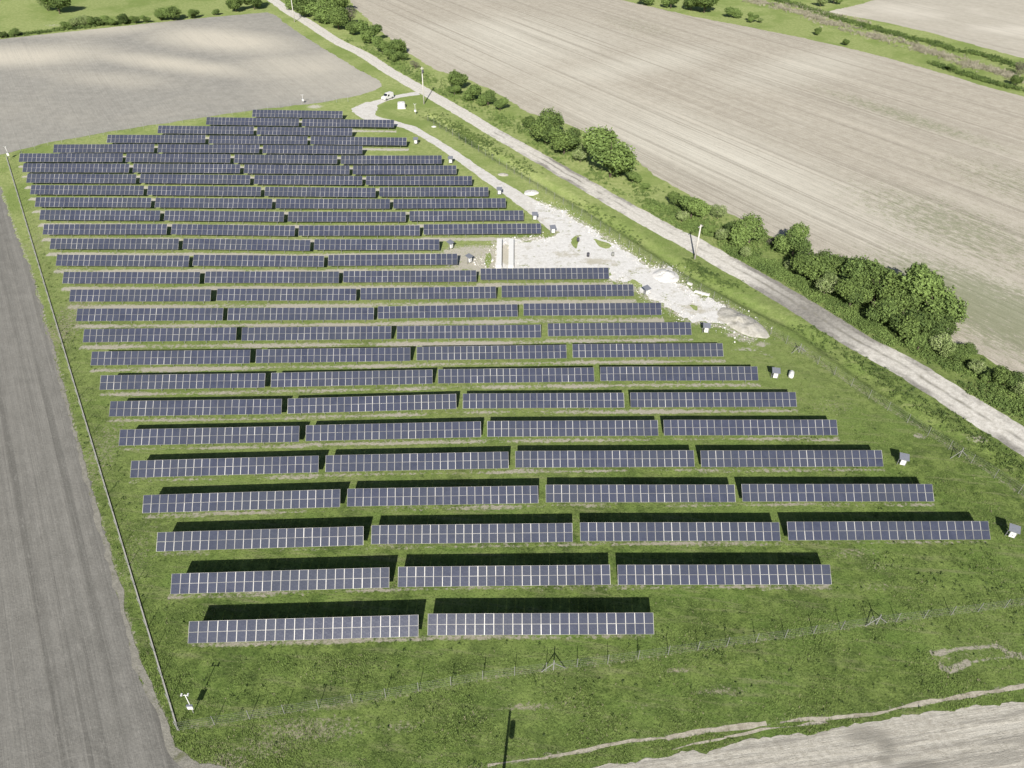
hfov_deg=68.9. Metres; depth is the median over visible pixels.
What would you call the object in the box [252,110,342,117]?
solar table
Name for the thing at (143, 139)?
solar table
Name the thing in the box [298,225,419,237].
solar table
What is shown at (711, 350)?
solar table
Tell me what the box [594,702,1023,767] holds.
field
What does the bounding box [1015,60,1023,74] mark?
bush
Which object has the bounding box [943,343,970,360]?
bush
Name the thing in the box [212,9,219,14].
bush
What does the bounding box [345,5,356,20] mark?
tree
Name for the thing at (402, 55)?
bush
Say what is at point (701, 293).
stone block
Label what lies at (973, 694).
bare earth strip
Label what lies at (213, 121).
solar table
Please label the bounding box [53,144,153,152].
solar table
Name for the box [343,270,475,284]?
solar table
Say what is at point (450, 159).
inverter cabinet
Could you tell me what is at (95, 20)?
bush
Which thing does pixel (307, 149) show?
solar table
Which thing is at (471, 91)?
tree
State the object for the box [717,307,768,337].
rubble heap
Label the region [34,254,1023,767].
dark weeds
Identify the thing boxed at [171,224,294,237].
solar table
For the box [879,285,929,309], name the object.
tree
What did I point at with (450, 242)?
inverter cabinet
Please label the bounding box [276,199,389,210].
solar table
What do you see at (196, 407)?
solar table
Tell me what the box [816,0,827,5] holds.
bush
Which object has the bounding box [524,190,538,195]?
gravel heap
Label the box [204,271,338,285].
solar table
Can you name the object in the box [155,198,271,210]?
solar table
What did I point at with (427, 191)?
solar table
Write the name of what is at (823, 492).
solar table
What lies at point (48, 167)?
solar table
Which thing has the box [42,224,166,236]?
solar table
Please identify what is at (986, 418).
dirt road
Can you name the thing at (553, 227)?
inverter cabinet
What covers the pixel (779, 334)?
perimeter fence
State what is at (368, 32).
tree
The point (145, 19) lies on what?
bush
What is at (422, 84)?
utility pole
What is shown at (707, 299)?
gravel patch
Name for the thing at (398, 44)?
tree
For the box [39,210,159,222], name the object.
solar table
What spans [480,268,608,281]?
solar table
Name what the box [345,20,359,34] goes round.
bush
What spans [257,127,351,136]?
solar table
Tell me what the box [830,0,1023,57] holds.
field
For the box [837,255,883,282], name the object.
tree
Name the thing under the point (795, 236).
tree
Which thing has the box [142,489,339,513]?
solar table
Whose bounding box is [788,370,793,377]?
capsule tank
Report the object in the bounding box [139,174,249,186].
solar table
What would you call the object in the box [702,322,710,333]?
inverter cabinet
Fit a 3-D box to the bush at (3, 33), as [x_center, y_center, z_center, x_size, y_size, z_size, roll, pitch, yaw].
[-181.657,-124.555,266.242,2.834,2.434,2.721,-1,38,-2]
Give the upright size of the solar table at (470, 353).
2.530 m
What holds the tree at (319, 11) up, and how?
on the ground at (362, 716)
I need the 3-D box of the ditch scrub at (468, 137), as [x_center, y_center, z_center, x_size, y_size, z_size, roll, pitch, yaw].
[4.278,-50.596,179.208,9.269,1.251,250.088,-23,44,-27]
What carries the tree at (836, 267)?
on the ground at (362, 716)
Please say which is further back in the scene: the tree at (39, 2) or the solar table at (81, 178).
the tree at (39, 2)
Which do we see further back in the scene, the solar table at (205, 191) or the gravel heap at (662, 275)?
the solar table at (205, 191)
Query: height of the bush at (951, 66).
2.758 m
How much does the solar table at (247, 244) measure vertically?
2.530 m
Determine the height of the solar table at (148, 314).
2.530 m
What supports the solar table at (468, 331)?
on the ground at (362, 716)
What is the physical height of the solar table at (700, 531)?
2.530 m
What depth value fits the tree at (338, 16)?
277.99 m
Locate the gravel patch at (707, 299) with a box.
[705,297,718,306]
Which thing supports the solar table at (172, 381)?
on the ground at (362, 716)
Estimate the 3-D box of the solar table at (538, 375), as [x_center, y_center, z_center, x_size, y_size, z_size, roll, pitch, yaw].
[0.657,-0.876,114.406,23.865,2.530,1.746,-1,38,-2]
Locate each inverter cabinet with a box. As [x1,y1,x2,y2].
[446,239,453,247]
[448,156,452,163]
[465,253,472,263]
[497,187,501,194]
[532,212,537,220]
[549,225,556,233]
[643,285,651,294]
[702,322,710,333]
[771,367,780,378]
[896,452,909,464]
[1005,523,1020,538]
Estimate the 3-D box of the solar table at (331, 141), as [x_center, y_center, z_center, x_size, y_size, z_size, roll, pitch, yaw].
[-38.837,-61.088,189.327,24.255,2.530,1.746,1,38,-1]
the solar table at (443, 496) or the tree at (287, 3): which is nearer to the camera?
the solar table at (443, 496)
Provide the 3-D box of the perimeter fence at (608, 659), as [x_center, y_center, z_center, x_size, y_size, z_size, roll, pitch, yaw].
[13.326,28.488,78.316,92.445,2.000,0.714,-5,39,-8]
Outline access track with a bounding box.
[354,92,555,230]
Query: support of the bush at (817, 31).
on the ground at (362, 716)
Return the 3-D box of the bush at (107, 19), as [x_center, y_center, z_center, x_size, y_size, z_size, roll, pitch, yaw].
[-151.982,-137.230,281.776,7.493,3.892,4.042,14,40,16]
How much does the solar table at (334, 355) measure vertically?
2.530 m
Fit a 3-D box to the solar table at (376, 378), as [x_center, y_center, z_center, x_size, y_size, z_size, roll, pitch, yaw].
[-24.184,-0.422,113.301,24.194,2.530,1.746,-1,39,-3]
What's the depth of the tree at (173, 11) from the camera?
287.22 m
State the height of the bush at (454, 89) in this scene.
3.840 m
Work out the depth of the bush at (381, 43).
254.65 m
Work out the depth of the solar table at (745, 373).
114.94 m
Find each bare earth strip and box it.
[488,737,666,766]
[666,721,766,740]
[671,737,726,749]
[724,721,826,736]
[780,683,1023,722]
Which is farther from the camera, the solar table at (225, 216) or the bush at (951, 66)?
the bush at (951, 66)
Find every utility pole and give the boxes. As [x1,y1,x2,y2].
[420,67,424,103]
[694,225,702,258]
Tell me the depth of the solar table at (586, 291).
133.59 m
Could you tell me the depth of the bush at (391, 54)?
247.78 m
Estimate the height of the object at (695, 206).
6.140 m
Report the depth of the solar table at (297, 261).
140.57 m
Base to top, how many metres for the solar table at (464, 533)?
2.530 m
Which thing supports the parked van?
on the access track
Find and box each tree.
[36,0,50,10]
[38,0,70,13]
[154,7,168,20]
[165,6,181,19]
[225,0,245,11]
[241,0,262,9]
[284,0,295,9]
[292,0,317,16]
[304,0,338,23]
[325,3,348,29]
[328,0,349,7]
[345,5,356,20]
[355,19,382,42]
[386,38,406,51]
[448,69,468,86]
[462,84,481,100]
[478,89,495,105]
[527,107,564,143]
[549,127,581,154]
[579,125,638,177]
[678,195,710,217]
[682,0,696,9]
[693,0,718,12]
[729,211,768,248]
[773,221,811,256]
[789,247,834,279]
[825,254,858,277]
[834,277,874,305]
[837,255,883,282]
[854,262,903,301]
[865,298,900,322]
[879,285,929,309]
[889,307,935,337]
[898,261,961,305]
[910,293,968,324]
[924,313,959,338]
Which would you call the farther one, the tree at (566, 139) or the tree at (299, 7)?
the tree at (299, 7)
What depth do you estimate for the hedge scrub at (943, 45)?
274.96 m
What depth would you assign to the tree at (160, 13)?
286.67 m
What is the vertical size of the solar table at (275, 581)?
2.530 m
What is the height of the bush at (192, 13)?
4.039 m
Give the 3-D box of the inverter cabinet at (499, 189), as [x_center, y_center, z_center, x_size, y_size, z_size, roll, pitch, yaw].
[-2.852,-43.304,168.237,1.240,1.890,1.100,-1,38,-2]
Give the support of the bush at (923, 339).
on the ground at (362, 716)
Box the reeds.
[742,0,1023,82]
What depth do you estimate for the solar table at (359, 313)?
126.58 m
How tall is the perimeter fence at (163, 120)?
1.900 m
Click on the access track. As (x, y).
(516, 196)
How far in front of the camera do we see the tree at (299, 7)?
292.64 m
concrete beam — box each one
[496,238,501,269]
[508,238,513,267]
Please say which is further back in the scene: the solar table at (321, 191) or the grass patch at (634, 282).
the solar table at (321, 191)
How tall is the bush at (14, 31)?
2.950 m
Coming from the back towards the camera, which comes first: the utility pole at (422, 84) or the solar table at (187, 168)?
the utility pole at (422, 84)
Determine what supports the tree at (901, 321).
on the ground at (362, 716)
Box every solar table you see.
[19,153,122,163]
[22,163,129,173]
[26,174,136,184]
[30,185,143,197]
[35,197,150,209]
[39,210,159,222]
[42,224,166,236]
[49,238,178,251]
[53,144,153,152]
[56,255,189,268]
[62,272,199,285]
[69,289,210,303]
[76,308,222,323]
[83,327,236,343]
[91,350,249,366]
[99,373,264,391]
[107,135,205,143]
[109,399,281,417]
[119,426,299,446]
[126,153,230,163]
[130,456,318,478]
[133,164,239,174]
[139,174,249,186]
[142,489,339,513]
[147,186,260,197]
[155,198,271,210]
[156,526,363,551]
[158,125,253,136]
[158,144,258,154]
[164,210,283,223]
[170,567,388,593]
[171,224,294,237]
[182,238,309,252]
[188,615,418,642]
[193,255,323,268]
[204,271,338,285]
[206,117,298,126]
[209,136,307,146]
[216,288,355,301]
[227,307,373,322]
[234,155,336,165]
[241,326,390,342]
[244,165,349,174]
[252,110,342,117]
[254,175,361,186]
[256,347,409,364]
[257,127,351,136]
[263,145,362,155]
[264,187,375,198]
[271,370,431,388]
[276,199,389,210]
[287,394,455,414]
[288,212,405,223]
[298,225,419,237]
[302,119,393,129]
[306,421,480,441]
[310,136,406,146]
[314,239,438,252]
[325,452,508,472]
[328,254,456,267]
[341,155,441,165]
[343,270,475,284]
[347,486,537,506]
[353,165,455,175]
[360,286,495,301]
[366,176,471,186]
[371,523,572,543]
[378,304,517,319]
[379,187,487,198]
[393,198,505,210]
[397,325,540,340]
[398,565,610,586]
[409,210,523,223]
[417,345,566,361]
[424,223,540,236]
[428,613,653,634]
[438,367,593,384]
[463,393,623,409]
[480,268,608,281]
[487,420,657,437]
[502,284,633,299]
[515,450,694,468]
[523,303,661,317]
[546,485,735,502]
[548,322,691,337]
[572,343,723,359]
[580,522,780,541]
[600,366,757,382]
[617,565,831,584]
[630,392,796,408]
[663,420,837,436]
[700,450,882,467]
[741,484,933,501]
[787,521,990,540]
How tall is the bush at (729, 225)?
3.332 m
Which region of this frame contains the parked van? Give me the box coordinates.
[381,91,393,100]
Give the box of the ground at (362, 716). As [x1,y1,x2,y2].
[0,0,1023,767]
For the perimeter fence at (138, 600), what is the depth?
95.82 m
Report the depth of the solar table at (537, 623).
80.07 m
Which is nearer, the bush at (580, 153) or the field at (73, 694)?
the field at (73, 694)
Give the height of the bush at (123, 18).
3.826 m
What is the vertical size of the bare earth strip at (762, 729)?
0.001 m
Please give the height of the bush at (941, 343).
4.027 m
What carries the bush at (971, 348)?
on the ground at (362, 716)
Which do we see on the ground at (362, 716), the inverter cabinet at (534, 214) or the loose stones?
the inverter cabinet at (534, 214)
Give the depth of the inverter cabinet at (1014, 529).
91.63 m
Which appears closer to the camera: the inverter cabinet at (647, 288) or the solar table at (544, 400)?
the solar table at (544, 400)
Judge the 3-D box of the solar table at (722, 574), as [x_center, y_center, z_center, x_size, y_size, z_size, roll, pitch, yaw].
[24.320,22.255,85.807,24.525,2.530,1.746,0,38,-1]
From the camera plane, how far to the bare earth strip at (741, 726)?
73.05 m
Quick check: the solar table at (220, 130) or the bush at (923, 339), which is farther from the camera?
the solar table at (220, 130)
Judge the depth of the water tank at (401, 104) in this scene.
213.09 m
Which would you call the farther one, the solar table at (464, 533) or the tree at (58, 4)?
the tree at (58, 4)
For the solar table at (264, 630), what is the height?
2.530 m
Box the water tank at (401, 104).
[397,101,405,108]
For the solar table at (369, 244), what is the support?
on the ground at (362, 716)
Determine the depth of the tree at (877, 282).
132.48 m
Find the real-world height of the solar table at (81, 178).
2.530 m
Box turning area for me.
[352,102,377,113]
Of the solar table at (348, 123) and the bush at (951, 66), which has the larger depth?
the bush at (951, 66)
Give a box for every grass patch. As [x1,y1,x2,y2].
[485,253,491,267]
[571,236,577,247]
[594,239,610,248]
[628,279,641,287]
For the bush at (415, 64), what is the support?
on the ground at (362, 716)
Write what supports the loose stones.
on the gravel yard at (560, 251)
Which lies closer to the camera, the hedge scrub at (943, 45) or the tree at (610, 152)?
the tree at (610, 152)
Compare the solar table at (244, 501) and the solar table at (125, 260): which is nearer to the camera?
the solar table at (244, 501)
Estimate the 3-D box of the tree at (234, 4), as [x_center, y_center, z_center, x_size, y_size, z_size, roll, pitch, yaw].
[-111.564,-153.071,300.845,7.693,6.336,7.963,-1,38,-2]
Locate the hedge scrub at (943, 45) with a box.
[2,0,1023,90]
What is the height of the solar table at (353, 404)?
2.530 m
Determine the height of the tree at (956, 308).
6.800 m
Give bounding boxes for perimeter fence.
[5,96,347,156]
[5,155,177,729]
[174,599,1022,730]
[427,115,1023,494]
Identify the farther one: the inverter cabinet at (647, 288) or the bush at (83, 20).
the bush at (83, 20)
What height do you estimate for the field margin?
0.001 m
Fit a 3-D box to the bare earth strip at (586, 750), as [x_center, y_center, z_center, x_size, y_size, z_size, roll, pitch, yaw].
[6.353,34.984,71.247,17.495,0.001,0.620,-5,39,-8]
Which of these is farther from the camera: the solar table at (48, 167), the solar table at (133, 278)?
the solar table at (48, 167)
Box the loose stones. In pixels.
[474,198,771,343]
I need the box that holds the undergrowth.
[341,38,1023,422]
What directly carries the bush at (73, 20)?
on the ground at (362, 716)
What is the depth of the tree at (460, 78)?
224.59 m
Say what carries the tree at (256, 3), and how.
on the ground at (362, 716)
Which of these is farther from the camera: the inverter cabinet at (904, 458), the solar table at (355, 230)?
the solar table at (355, 230)
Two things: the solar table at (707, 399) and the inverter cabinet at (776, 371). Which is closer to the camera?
the solar table at (707, 399)
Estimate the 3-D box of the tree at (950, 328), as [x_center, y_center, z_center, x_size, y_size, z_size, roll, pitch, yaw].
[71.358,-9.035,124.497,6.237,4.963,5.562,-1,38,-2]
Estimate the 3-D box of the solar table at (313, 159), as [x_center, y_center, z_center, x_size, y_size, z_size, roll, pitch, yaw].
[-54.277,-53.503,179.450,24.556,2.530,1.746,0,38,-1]
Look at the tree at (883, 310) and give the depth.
127.05 m
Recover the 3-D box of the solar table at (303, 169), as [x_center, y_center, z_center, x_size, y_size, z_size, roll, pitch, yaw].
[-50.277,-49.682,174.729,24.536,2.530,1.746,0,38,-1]
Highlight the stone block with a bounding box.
[695,290,709,295]
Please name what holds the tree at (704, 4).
on the ground at (362, 716)
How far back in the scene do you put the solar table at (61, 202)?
159.24 m
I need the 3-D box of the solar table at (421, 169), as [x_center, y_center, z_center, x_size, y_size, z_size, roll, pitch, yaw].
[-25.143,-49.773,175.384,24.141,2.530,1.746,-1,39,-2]
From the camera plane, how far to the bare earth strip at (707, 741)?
72.09 m
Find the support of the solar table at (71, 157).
on the ground at (362, 716)
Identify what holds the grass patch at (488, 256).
on the ground at (362, 716)
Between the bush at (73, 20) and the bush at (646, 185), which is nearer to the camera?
the bush at (646, 185)
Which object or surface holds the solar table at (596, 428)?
on the ground at (362, 716)
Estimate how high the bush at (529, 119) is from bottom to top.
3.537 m
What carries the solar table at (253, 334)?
on the ground at (362, 716)
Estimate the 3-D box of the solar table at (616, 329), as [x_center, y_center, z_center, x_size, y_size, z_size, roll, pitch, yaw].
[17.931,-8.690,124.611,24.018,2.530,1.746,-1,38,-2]
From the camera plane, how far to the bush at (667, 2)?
315.21 m
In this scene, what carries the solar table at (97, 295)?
on the ground at (362, 716)
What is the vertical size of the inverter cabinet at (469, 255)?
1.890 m
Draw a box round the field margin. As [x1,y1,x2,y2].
[29,267,225,767]
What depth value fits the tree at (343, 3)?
297.40 m
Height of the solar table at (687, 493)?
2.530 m
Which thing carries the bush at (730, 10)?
on the ground at (362, 716)
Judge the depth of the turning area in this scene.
213.13 m
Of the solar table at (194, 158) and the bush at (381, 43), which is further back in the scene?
the bush at (381, 43)
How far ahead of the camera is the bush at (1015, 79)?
237.05 m
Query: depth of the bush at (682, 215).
158.22 m
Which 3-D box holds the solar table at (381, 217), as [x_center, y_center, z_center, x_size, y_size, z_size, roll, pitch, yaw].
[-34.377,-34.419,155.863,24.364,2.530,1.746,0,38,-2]
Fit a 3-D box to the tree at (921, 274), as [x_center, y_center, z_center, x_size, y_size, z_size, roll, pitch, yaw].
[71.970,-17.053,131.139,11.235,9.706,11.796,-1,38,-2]
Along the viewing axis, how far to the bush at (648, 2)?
319.60 m
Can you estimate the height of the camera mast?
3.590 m
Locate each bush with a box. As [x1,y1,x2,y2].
[0,31,6,37]
[8,27,18,36]
[60,21,72,28]
[68,17,79,24]
[77,15,87,24]
[86,16,103,24]
[100,15,116,25]
[116,13,128,23]
[129,15,139,22]
[139,15,150,22]
[187,9,199,17]
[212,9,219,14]
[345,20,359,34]
[370,35,388,51]
[382,48,397,60]
[395,50,408,60]
[409,61,419,68]
[447,84,461,93]
[493,97,508,108]
[521,115,534,126]
[572,145,589,161]
[626,170,642,181]
[640,0,654,4]
[640,183,650,189]
[661,0,679,7]
[668,191,681,205]
[676,210,689,221]
[701,224,714,234]
[711,203,727,217]
[715,227,729,239]
[724,6,743,17]
[725,221,738,232]
[740,246,750,256]
[747,12,758,21]
[767,235,780,243]
[783,260,792,268]
[814,27,821,34]
[815,270,840,293]
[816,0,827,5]
[842,38,849,44]
[904,331,934,349]
[929,332,957,358]
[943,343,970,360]
[947,63,957,70]
[962,341,978,357]
[967,359,988,372]
[979,369,994,382]
[991,364,1023,386]
[1009,74,1023,84]
[1010,380,1023,394]
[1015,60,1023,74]
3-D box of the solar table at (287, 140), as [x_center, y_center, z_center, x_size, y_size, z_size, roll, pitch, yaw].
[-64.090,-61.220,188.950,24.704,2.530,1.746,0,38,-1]
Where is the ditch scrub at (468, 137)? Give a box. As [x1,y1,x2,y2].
[326,49,1023,478]
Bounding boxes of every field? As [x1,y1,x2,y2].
[0,12,381,154]
[0,187,181,767]
[350,0,1023,371]
[594,702,1023,767]
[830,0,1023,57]
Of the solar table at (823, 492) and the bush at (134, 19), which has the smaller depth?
the solar table at (823, 492)
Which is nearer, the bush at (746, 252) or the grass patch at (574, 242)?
the bush at (746, 252)
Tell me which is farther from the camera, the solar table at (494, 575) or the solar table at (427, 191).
the solar table at (427, 191)
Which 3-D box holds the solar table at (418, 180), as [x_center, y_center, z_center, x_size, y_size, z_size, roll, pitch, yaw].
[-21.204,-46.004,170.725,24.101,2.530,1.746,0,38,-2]
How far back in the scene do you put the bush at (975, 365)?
117.72 m
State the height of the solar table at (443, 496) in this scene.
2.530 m
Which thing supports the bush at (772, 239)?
on the ground at (362, 716)
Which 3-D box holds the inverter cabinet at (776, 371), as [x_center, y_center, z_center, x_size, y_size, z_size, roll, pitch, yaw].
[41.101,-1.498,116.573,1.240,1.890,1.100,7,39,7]
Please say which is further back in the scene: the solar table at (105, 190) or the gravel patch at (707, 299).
the solar table at (105, 190)
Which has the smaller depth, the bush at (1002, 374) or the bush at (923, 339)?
the bush at (1002, 374)
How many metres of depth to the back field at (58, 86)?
234.83 m
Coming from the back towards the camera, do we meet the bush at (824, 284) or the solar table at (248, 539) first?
the bush at (824, 284)
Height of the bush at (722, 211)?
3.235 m
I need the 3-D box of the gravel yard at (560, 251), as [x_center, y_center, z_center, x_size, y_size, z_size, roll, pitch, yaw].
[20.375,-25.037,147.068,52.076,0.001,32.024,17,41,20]
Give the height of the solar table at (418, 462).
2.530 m
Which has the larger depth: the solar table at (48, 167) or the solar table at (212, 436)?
the solar table at (48, 167)
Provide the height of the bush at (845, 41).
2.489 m
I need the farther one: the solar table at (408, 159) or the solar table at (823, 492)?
the solar table at (408, 159)
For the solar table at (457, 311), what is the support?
on the ground at (362, 716)
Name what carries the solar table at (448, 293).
on the ground at (362, 716)
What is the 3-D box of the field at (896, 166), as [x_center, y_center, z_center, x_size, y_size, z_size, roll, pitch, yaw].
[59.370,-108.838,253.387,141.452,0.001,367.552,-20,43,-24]
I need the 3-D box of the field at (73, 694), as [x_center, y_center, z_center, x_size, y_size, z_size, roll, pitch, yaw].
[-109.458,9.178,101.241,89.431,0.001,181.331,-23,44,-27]
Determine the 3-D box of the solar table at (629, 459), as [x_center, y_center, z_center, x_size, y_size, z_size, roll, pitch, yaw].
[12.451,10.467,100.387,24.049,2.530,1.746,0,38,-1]
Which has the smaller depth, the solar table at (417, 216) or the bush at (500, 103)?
the solar table at (417, 216)
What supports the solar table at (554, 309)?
on the ground at (362, 716)
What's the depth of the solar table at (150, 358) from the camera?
116.44 m
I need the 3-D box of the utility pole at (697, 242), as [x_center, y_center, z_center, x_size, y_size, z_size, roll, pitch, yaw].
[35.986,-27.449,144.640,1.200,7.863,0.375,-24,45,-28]
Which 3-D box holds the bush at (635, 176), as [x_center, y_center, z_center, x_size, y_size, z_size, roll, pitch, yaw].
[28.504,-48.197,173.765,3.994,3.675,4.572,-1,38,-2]
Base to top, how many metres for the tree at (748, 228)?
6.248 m
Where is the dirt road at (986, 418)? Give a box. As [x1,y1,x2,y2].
[268,0,1023,456]
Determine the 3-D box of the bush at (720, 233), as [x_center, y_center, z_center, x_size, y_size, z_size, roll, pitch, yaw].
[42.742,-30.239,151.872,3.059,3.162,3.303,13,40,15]
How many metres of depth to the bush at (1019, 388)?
113.24 m
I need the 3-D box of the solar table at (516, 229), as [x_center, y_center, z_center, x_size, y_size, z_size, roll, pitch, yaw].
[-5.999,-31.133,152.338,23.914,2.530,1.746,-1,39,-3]
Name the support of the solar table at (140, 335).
on the ground at (362, 716)
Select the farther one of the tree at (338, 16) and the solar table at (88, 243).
the tree at (338, 16)
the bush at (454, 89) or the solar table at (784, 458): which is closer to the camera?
the solar table at (784, 458)
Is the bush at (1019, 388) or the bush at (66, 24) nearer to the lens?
the bush at (1019, 388)
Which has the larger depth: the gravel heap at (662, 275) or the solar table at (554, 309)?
the gravel heap at (662, 275)
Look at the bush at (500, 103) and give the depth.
211.37 m
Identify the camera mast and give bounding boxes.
[180,693,193,712]
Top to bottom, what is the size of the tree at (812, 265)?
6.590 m
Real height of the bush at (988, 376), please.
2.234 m
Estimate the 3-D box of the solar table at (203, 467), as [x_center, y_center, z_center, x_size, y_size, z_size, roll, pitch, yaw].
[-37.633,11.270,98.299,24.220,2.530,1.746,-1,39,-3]
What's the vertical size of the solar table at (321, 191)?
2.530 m
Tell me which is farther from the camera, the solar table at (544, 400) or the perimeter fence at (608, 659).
the solar table at (544, 400)
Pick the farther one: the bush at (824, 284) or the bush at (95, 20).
the bush at (95, 20)
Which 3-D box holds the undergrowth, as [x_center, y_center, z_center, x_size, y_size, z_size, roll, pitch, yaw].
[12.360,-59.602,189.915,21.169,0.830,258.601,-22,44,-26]
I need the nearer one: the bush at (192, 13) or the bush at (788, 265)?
the bush at (788, 265)
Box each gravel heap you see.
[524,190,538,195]
[652,269,678,281]
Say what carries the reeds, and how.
on the ground at (362, 716)
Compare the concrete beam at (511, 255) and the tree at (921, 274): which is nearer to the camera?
the tree at (921, 274)
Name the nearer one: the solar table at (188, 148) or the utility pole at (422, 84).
the solar table at (188, 148)
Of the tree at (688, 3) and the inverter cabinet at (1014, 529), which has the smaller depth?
the inverter cabinet at (1014, 529)
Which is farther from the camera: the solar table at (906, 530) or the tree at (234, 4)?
the tree at (234, 4)
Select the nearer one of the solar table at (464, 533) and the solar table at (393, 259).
the solar table at (464, 533)
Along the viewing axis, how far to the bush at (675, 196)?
163.88 m
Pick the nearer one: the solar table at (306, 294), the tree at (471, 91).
the solar table at (306, 294)
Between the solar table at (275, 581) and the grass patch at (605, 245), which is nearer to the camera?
the solar table at (275, 581)
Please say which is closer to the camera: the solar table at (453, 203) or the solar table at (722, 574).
the solar table at (722, 574)
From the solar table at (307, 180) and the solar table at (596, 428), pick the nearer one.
the solar table at (596, 428)
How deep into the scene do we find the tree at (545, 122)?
189.67 m
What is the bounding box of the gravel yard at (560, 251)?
[494,200,725,323]
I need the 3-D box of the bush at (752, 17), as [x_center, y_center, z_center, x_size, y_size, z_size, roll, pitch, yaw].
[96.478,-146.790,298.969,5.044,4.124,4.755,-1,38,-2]
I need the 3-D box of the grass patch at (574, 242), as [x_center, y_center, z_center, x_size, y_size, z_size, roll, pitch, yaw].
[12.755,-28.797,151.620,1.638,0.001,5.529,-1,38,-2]
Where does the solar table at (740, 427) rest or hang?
on the ground at (362, 716)
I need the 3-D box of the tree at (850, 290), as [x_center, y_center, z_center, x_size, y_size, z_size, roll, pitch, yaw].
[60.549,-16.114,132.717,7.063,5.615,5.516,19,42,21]
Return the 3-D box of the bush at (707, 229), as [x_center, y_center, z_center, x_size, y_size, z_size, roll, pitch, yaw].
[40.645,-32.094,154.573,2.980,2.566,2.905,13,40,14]
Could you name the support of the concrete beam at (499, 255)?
on the gravel yard at (560, 251)
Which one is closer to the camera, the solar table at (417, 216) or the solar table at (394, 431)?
the solar table at (394, 431)

